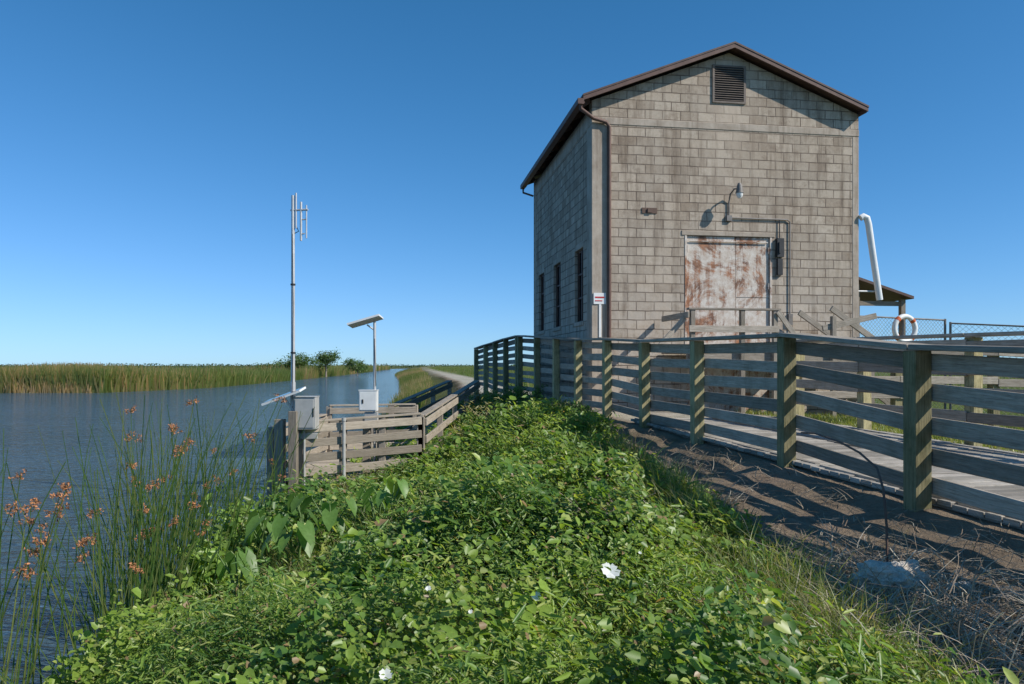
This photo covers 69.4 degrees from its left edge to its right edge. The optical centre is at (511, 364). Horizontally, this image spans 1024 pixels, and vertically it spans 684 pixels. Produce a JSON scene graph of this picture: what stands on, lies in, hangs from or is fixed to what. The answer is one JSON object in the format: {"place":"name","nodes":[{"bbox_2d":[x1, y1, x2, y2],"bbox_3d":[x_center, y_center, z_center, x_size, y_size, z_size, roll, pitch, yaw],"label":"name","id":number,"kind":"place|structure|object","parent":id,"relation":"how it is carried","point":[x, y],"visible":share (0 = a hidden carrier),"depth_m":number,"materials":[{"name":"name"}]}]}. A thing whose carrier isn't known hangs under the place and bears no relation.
{"place":"outdoors","nodes":[
{"label":"outdoors","id":0,"kind":"place"},
{"bbox_2d":[0,369,403,683],"bbox_3d":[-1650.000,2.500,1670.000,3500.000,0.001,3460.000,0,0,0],"label":"water","id":1,"kind":"structure","parent":0,"point":[25,416],"depth_m":20.67,"materials":[{"name":"blue liquid"}]},
{"bbox_2d":[0,0,1023,365],"label":"sky","id":2,"kind":"structure","parent":0,"point":[154,154],"materials":[{"name":"blue"}]},
{"bbox_2d":[4,365,1023,683],"bbox_3d":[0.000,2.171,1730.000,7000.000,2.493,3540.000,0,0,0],"label":"ground","id":3,"kind":"structure","parent":0,"point":[808,485],"depth_m":5.85,"materials":[{"name":"soil"}]},
{"bbox_2d":[0,621,62,683],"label":"bulrush plant","id":4,"kind":"object","parent":3,"relation":"on","point":[2,678],"visible":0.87,"depth_m":4.77,"materials":[{"name":"green plant"}]},
{"bbox_2d":[0,499,69,683],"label":"bulrush plant","id":5,"kind":"object","parent":3,"relation":"on","point":[24,569],"visible":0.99,"depth_m":4.82,"materials":[{"name":"green plant"}]},
{"bbox_2d":[0,428,94,683],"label":"bulrush plant","id":6,"kind":"object","parent":3,"relation":"on","point":[37,626],"visible":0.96,"depth_m":5.25,"materials":[{"name":"green plant"}]},
{"bbox_2d":[0,460,218,678],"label":"bulrush plant","id":7,"kind":"object","parent":3,"relation":"on","point":[137,569],"visible":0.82,"depth_m":5.63,"materials":[{"name":"green plant"}]},
{"bbox_2d":[13,393,286,654],"bbox_3d":[-3.144,1.432,6.763,2.163,2.337,1.639,0,0,0],"label":"bulrush plant","id":8,"kind":"object","parent":3,"relation":"on","point":[168,568],"visible":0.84,"depth_m":6.60,"materials":[{"name":"green plant"}]},
{"bbox_2d":[38,393,323,620],"bbox_3d":[-3.233,1.432,7.561,2.841,2.335,1.954,0,0,0],"label":"bulrush plant","id":9,"kind":"object","parent":3,"relation":"on","point":[193,516],"visible":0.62,"depth_m":7.58,"materials":[{"name":"green plant"}]},
{"bbox_2d":[0,361,389,392],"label":"reed bed","id":10,"kind":"object","parent":3,"relation":"on","point":[79,377],"visible":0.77,"depth_m":71.04,"materials":[{"name":"green plant"}]},
{"bbox_2d":[252,358,287,368],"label":"marsh tree","id":11,"kind":"object","parent":10,"relation":"on","point":[268,364],"visible":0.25,"depth_m":149.54,"materials":[{"name":"green plant"}]},
{"bbox_2d":[269,360,306,369],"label":"marsh tree","id":12,"kind":"object","parent":10,"relation":"on","point":[282,364],"visible":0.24,"depth_m":140.81,"materials":[{"name":"green plant"}]},
{"bbox_2d":[283,352,322,369],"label":"marsh tree","id":13,"kind":"object","parent":10,"relation":"on","point":[301,360],"visible":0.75,"depth_m":140.00,"materials":[{"name":"green plant"}]},
{"bbox_2d":[314,347,340,376],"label":"marsh tree","id":14,"kind":"object","parent":10,"relation":"on","point":[327,359],"visible":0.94,"depth_m":144.55,"materials":[{"name":"green plant"}]},
{"bbox_2d":[340,357,369,375],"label":"marsh tree","id":15,"kind":"object","parent":10,"relation":"on","point":[359,366],"visible":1,"depth_m":158.61,"materials":[{"name":"green plant"}]},
{"bbox_2d":[88,398,324,564],"bbox_3d":[-3.824,1.523,9.519,2.754,2.154,1.976,0,0,-11],"label":"bulrush plant","id":16,"kind":"object","parent":3,"relation":"on","point":[248,493],"visible":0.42,"depth_m":9.36,"materials":[{"name":"green plant"}]},
{"bbox_2d":[166,528,275,600],"bbox_3d":[-2.848,2.029,7.114,0.913,0.824,0.831,0,0,28],"label":"water primrose","id":17,"kind":"object","parent":3,"relation":"on","point":[211,572],"visible":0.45,"depth_m":7.00,"materials":[{"name":"green plant"}]},
{"bbox_2d":[193,486,272,552],"bbox_3d":[-3.090,1.880,8.382,1.111,1.000,1.007,0,0,0],"label":"water primrose","id":18,"kind":"object","parent":3,"relation":"on","point":[224,531],"visible":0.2,"depth_m":8.29,"materials":[{"name":"green plant"}]},
{"bbox_2d":[207,547,277,602],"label":"elephant ear plant","id":19,"kind":"object","parent":3,"relation":"on","point":[247,556],"visible":0.59,"depth_m":6.48,"materials":[{"name":"green plant"}]},
{"bbox_2d":[187,420,311,524],"bbox_3d":[-4.234,1.738,12.174,1.444,1.724,1.605,0,0,42],"label":"bulrush plant","id":20,"kind":"object","parent":3,"relation":"on","point":[251,473],"visible":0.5,"depth_m":12.21,"materials":[{"name":"green plant"}]},
{"bbox_2d":[215,486,287,531],"bbox_3d":[-3.345,2.050,9.542,1.126,0.900,0.952,0,0,34],"label":"water primrose","id":21,"kind":"object","parent":3,"relation":"on","point":[261,487],"visible":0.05,"depth_m":9.67,"materials":[{"name":"green plant"}]},
{"bbox_2d":[1,363,514,367],"bbox_3d":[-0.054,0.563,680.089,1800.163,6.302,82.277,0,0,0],"label":"distant tree line","id":22,"kind":"object","parent":3,"relation":"on","point":[222,364],"visible":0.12,"depth_m":672.05,"materials":[{"name":"green plant"}]},
{"bbox_2d":[243,508,287,556],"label":"elephant ear plant","id":23,"kind":"object","parent":3,"relation":"on","point":[254,522],"visible":0.52,"depth_m":7.67,"materials":[{"name":"green plant"}]},
{"bbox_2d":[261,508,321,575],"bbox_3d":[-2.056,1.764,7.138,0.545,0.720,0.588,0,0,34],"label":"elephant ear plant","id":24,"kind":"object","parent":3,"relation":"on","point":[305,533],"visible":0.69,"depth_m":7.00,"materials":[{"name":"green plant"}]},
{"bbox_2d":[287,492,307,526],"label":"elephant ear plant","id":25,"kind":"object","parent":3,"relation":"on","point":[294,501],"visible":0.47,"depth_m":8.21,"materials":[{"name":"green plant"}]},
{"bbox_2d":[300,494,356,544],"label":"elephant ear plant","id":26,"kind":"object","parent":3,"relation":"on","point":[329,514],"visible":0.69,"depth_m":7.49,"materials":[{"name":"green plant"}]},
{"bbox_2d":[347,314,382,472],"bbox_3d":[-2.759,0.723,13.970,0.638,3.353,0.422,0,0,0],"label":"solar gauge station","id":27,"kind":"object","parent":3,"relation":"on","point":[368,400],"visible":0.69,"depth_m":13.87,"materials":[{"name":"metal"}]},
{"bbox_2d":[267,380,479,501],"bbox_3d":[-2.767,1.816,17.647,3.063,2.767,9.960,0,0,6],"label":"wooden dock","id":28,"kind":"object","parent":3,"relation":"on","point":[327,441],"visible":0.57,"depth_m":13.61,"materials":[{"name":"grey wood"}]},
{"bbox_2d":[261,193,319,484],"bbox_3d":[-3.872,-0.360,12.940,0.923,5.320,0.452,0,0,0],"label":"antenna mast station","id":29,"kind":"object","parent":28,"relation":"attached to","point":[305,405],"visible":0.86,"depth_m":12.96,"materials":[{"name":"metal"}]},
{"bbox_2d":[342,418,345,484],"bbox_3d":[-3.000,1.920,13.200,0.079,1.960,0.079,0,0,0],"label":"gauge pipe","id":30,"kind":"object","parent":28,"relation":"attached to","point":[344,445],"visible":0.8,"depth_m":13.18,"materials":[{"name":"white plastic"}]},
{"bbox_2d":[357,477,393,527],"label":"elephant ear plant","id":31,"kind":"object","parent":3,"relation":"on","point":[369,503],"visible":0.48,"depth_m":8.30,"materials":[{"name":"green plant"}]},
{"bbox_2d":[337,519,424,585],"bbox_3d":[-1.013,1.660,6.015,0.795,0.728,0.991,0,0,10],"label":"wild shrub","id":32,"kind":"object","parent":3,"relation":"on","point":[376,535],"visible":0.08,"depth_m":6.05,"materials":[{"name":"green plant"}]},
{"bbox_2d":[362,478,414,519],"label":"elephant ear plant","id":33,"kind":"object","parent":3,"relation":"on","point":[398,488],"visible":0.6,"depth_m":7.91,"materials":[{"name":"green plant"}]},
{"bbox_2d":[446,419,476,436],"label":"dry shrub","id":34,"kind":"object","parent":3,"relation":"on","point":[461,430],"visible":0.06,"depth_m":15.73,"materials":[{"name":"green plant"}]},
{"bbox_2d":[454,386,498,406],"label":"dry shrub","id":35,"kind":"object","parent":3,"relation":"on","point":[484,400],"visible":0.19,"depth_m":20.42,"materials":[{"name":"green plant"}]},
{"bbox_2d":[428,458,531,503],"bbox_3d":[-0.310,1.451,8.195,0.869,0.777,1.101,0,0,27],"label":"wild shrub","id":36,"kind":"object","parent":3,"relation":"on","point":[475,466],"visible":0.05,"depth_m":8.33,"materials":[{"name":"green plant"}]},
{"bbox_2d":[455,408,514,436],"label":"wild shrub","id":37,"kind":"object","parent":3,"relation":"on","point":[498,418],"visible":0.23,"depth_m":14.24,"materials":[{"name":"green plant"}]},
{"bbox_2d":[461,397,511,420],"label":"dry shrub","id":38,"kind":"object","parent":3,"relation":"on","point":[487,413],"visible":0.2,"depth_m":16.56,"materials":[{"name":"green plant"}]},
{"bbox_2d":[465,393,512,417],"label":"wild shrub","id":39,"kind":"object","parent":3,"relation":"on","point":[487,401],"visible":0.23,"depth_m":18.05,"materials":[{"name":"green plant"}]},
{"bbox_2d":[474,335,516,396],"bbox_3d":[-0.534,0.192,24.156,0.254,2.115,5.646,0,0,-15],"label":"wooden board fence","id":40,"kind":"object","parent":3,"relation":"on","point":[493,346],"visible":0.78,"depth_m":24.02,"materials":[{"name":"grey wood"}]},
{"bbox_2d":[487,380,547,404],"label":"wild shrub","id":41,"kind":"object","parent":3,"relation":"on","point":[513,391],"visible":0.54,"depth_m":18.99,"materials":[{"name":"green plant"}]},
{"bbox_2d":[42,390,1018,683],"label":"undergrowth foliage","id":42,"kind":"object","parent":3,"relation":"on","point":[510,494],"visible":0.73,"depth_m":4.31,"materials":[{"name":"green plant"}]},
{"bbox_2d":[379,668,392,680],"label":"white moonflower","id":43,"kind":"object","parent":42,"relation":"on","point":[387,673],"visible":1,"depth_m":3.11,"materials":[{"name":"white plant"}]},
{"bbox_2d":[531,591,540,600],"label":"white moonflower","id":44,"kind":"object","parent":42,"relation":"on","point":[535,597],"visible":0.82,"depth_m":3.61,"materials":[{"name":"white plant"}]},
{"bbox_2d":[601,562,620,577],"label":"white moonflower","id":45,"kind":"object","parent":42,"relation":"on","point":[608,573],"visible":0.93,"depth_m":3.93,"materials":[{"name":"white plant"}]},
{"bbox_2d":[38,388,1023,683],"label":"grass tufts","id":46,"kind":"object","parent":3,"relation":"on","point":[804,572],"visible":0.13,"depth_m":4.46,"materials":[{"name":"green plant"}]},
{"bbox_2d":[494,401,586,433],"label":"wild shrub","id":47,"kind":"object","parent":3,"relation":"on","point":[533,417],"visible":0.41,"depth_m":12.53,"materials":[{"name":"green plant"}]},
{"bbox_2d":[478,527,612,595],"bbox_3d":[0.213,1.455,5.245,0.998,0.713,0.884,0,0,0],"label":"wild shrub","id":48,"kind":"object","parent":3,"relation":"on","point":[500,570],"visible":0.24,"depth_m":5.11,"materials":[{"name":"green plant"}]},
{"bbox_2d":[529,394,596,413],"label":"wild shrub","id":49,"kind":"object","parent":3,"relation":"on","point":[574,405],"visible":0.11,"depth_m":14.00,"materials":[{"name":"green plant"}]},
{"bbox_2d":[523,429,622,468],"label":"wild shrub","id":50,"kind":"object","parent":3,"relation":"on","point":[552,445],"visible":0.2,"depth_m":9.11,"materials":[{"name":"green plant"}]},
{"bbox_2d":[560,405,622,438],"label":"wild shrub","id":51,"kind":"object","parent":3,"relation":"on","point":[588,421],"visible":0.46,"depth_m":10.91,"materials":[{"name":"green plant"}]},
{"bbox_2d":[534,53,858,415],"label":"block walls","id":52,"kind":"structure","parent":3,"relation":"on","point":[679,179],"depth_m":16.54,"materials":[{"name":"concrete"}]},
{"bbox_2d":[541,250,582,330],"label":"windows","id":53,"kind":"structure","parent":52,"relation":"attached to","point":[580,290],"depth_m":19.61,"materials":[{"name":"black glass"}]},
{"bbox_2d":[642,207,656,213],"bbox_3d":[3.010,-3.380,16.165,0.340,0.120,0.050,0,0,-8],"label":"wall bracket","id":54,"kind":"object","parent":52,"relation":"attached to","point":[650,210],"depth_m":16.16,"materials":[{"name":"metal"}]},
{"bbox_2d":[526,44,868,186],"bbox_3d":[4.205,-6.304,19.957,6.580,1.467,7.676,0,0,-8],"label":"rake and eave fascia","id":55,"kind":"object","parent":52,"relation":"attached to","point":[865,109],"visible":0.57,"depth_m":16.25,"materials":[{"name":"brown wood"}]},
{"bbox_2d":[534,41,868,178],"bbox_3d":[4.205,-6.395,19.957,6.600,1.370,7.700,0,0,-8],"label":"roof covering","id":56,"kind":"object","parent":55,"relation":"on","point":[787,77],"visible":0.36,"depth_m":16.59,"materials":[{"name":"metal"}]},
{"bbox_2d":[685,235,771,412],"bbox_3d":[4.807,-0.680,16.551,2.050,4.360,0.214,0,0,-8],"label":"rusted steel door","id":57,"kind":"structure","parent":52,"relation":"attached to","point":[726,272],"depth_m":16.49,"materials":[{"name":"white metal"}]},
{"bbox_2d":[712,64,745,103],"bbox_3d":[4.829,-6.240,16.442,0.780,0.840,0.044,0,0,-8],"label":"gable vent","id":58,"kind":"object","parent":52,"relation":"attached to","point":[728,84],"visible":1,"depth_m":16.44,"materials":[{"name":"grey metal"}]},
{"bbox_2d":[726,183,792,324],"bbox_3d":[5.563,-2.180,16.332,1.560,3.560,0.470,0,0,-8],"label":"wall lamp and conduit","id":59,"kind":"object","parent":52,"relation":"attached to","point":[739,192],"visible":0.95,"depth_m":16.59,"materials":[{"name":"grey metal"}]},
{"bbox_2d":[776,220,783,274],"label":"switch boxes","id":60,"kind":"object","parent":52,"relation":"attached to","point":[779,252],"visible":1,"depth_m":16.56,"materials":[{"name":"black metal"}]},
{"bbox_2d":[535,111,858,410],"bbox_3d":[4.315,-2.050,19.857,6.308,7.100,6.910,0,0,-8],"label":"concrete frame","id":61,"kind":"object","parent":3,"relation":"on","point":[596,206],"visible":0.6,"depth_m":16.25,"materials":[{"name":"grey concrete"}]},
{"bbox_2d":[520,98,610,337],"bbox_3d":[1.222,-2.075,19.506,0.795,7.150,7.715,0,0,-8],"label":"gutter and downspout","id":62,"kind":"object","parent":61,"relation":"attached to","point":[568,119],"visible":0.88,"depth_m":15.99,"materials":[{"name":"metal"}]},
{"bbox_2d":[594,293,605,336],"bbox_3d":[1.897,-1.080,15.997,0.270,0.960,0.025,0,0,-8],"label":"notice sign","id":63,"kind":"object","parent":61,"relation":"attached to","point":[599,298],"visible":1,"depth_m":15.99,"materials":[{"name":"white metal"}]},
{"bbox_2d":[859,213,882,300],"bbox_3d":[8.234,-2.478,16.966,0.651,1.985,0.241,0,0,-8],"label":"white vent pipe","id":64,"kind":"object","parent":61,"relation":"attached to","point":[866,218],"visible":1,"depth_m":16.93,"materials":[{"name":"paint"}]},
{"bbox_2d":[376,367,1021,429],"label":"levee grass","id":65,"kind":"structure","parent":3,"relation":"on","point":[413,381],"depth_m":71.86,"materials":[{"name":"green plant"}]},
{"bbox_2d":[409,416,1023,683],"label":"dead brush","id":66,"kind":"object","parent":3,"relation":"on","point":[964,632],"visible":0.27,"depth_m":3.96,"materials":[{"name":"brown plant"}]},
{"bbox_2d":[517,333,1023,521],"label":"wooden board fence","id":67,"kind":"object","parent":3,"relation":"on","point":[917,390],"visible":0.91,"depth_m":6.95,"materials":[{"name":"grey wood"}]},
{"bbox_2d":[659,306,902,418],"bbox_3d":[5.534,-0.009,15.717,5.510,2.418,1.601,0,0,-8],"label":"door landing and stairs","id":68,"kind":"object","parent":3,"relation":"on","point":[832,327],"visible":0.27,"depth_m":14.92,"materials":[{"name":"grey wood"}]},
{"bbox_2d":[631,417,1023,529],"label":"wooden boardwalk","id":69,"kind":"structure","parent":3,"relation":"on","point":[969,480],"depth_m":7.65,"materials":[{"name":"grey wood"}]},
{"bbox_2d":[859,277,913,335],"bbox_3d":[8.777,-0.560,20.586,2.750,4.120,3.400,0,0,-8],"label":"lean to shed","id":70,"kind":"object","parent":3,"relation":"on","point":[892,297],"visible":0.13,"depth_m":19.28,"materials":[{"name":"metal"}]},
{"bbox_2d":[851,559,931,595],"bbox_3d":[2.256,1.310,4.397,0.462,0.302,0.384,0,0,0],"label":"limestone rock","id":71,"kind":"object","parent":3,"relation":"on","point":[875,567],"visible":0.53,"depth_m":4.30,"materials":[{"name":"grey stone"}]},
{"bbox_2d":[801,432,887,561],"bbox_3d":[2.532,0.987,5.770,0.032,0.811,2.496,0,0,10],"label":"bent metal rod","id":72,"kind":"object","parent":71,"relation":"on","point":[883,492],"visible":0.88,"depth_m":4.71,"materials":[{"name":"black metal"}]},
{"bbox_2d":[859,315,945,408],"bbox_3d":[9.375,0.011,17.750,2.602,2.382,0.054,0,0,-16],"label":"chain link fence","id":73,"kind":"object","parent":3,"relation":"on","point":[903,325],"visible":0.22,"depth_m":17.81,"materials":[{"name":"grey metal"}]},
{"bbox_2d":[892,314,917,340],"bbox_3d":[9.350,-0.860,17.600,0.718,0.720,0.129,0,0,-16],"label":"life ring","id":74,"kind":"object","parent":73,"relation":"attached to","point":[899,318],"visible":0.75,"depth_m":17.54,"materials":[{"name":"white paint"}]},
{"bbox_2d":[796,331,1023,446],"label":"wooden board fence","id":75,"kind":"object","parent":3,"relation":"on","point":[973,415],"visible":0.42,"depth_m":9.29,"materials":[{"name":"grey wood"}]},
{"bbox_2d":[799,342,1023,426],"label":"wooden board fence","id":76,"kind":"object","parent":3,"relation":"on","point":[993,382],"visible":0.17,"depth_m":12.92,"materials":[{"name":"grey wood"}]},
{"bbox_2d":[946,581,975,593],"bbox_3d":[2.551,1.283,4.200,0.162,0.108,0.132,0,0,0],"label":"limestone rock","id":77,"kind":"object","parent":3,"relation":"on","point":[964,584],"visible":0.3,"depth_m":4.17,"materials":[{"name":"grey stone"}]},
{"bbox_2d":[949,322,1023,415],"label":"chain link fence","id":78,"kind":"object","parent":3,"relation":"on","point":[950,332],"visible":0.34,"depth_m":17.72,"materials":[{"name":"grey metal"}]},
{"bbox_2d":[733,408,1023,452],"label":"lawn grass","id":79,"kind":"structure","parent":0,"point":[845,420],"depth_m":12.87,"materials":[{"name":"green plant"}]}
]}

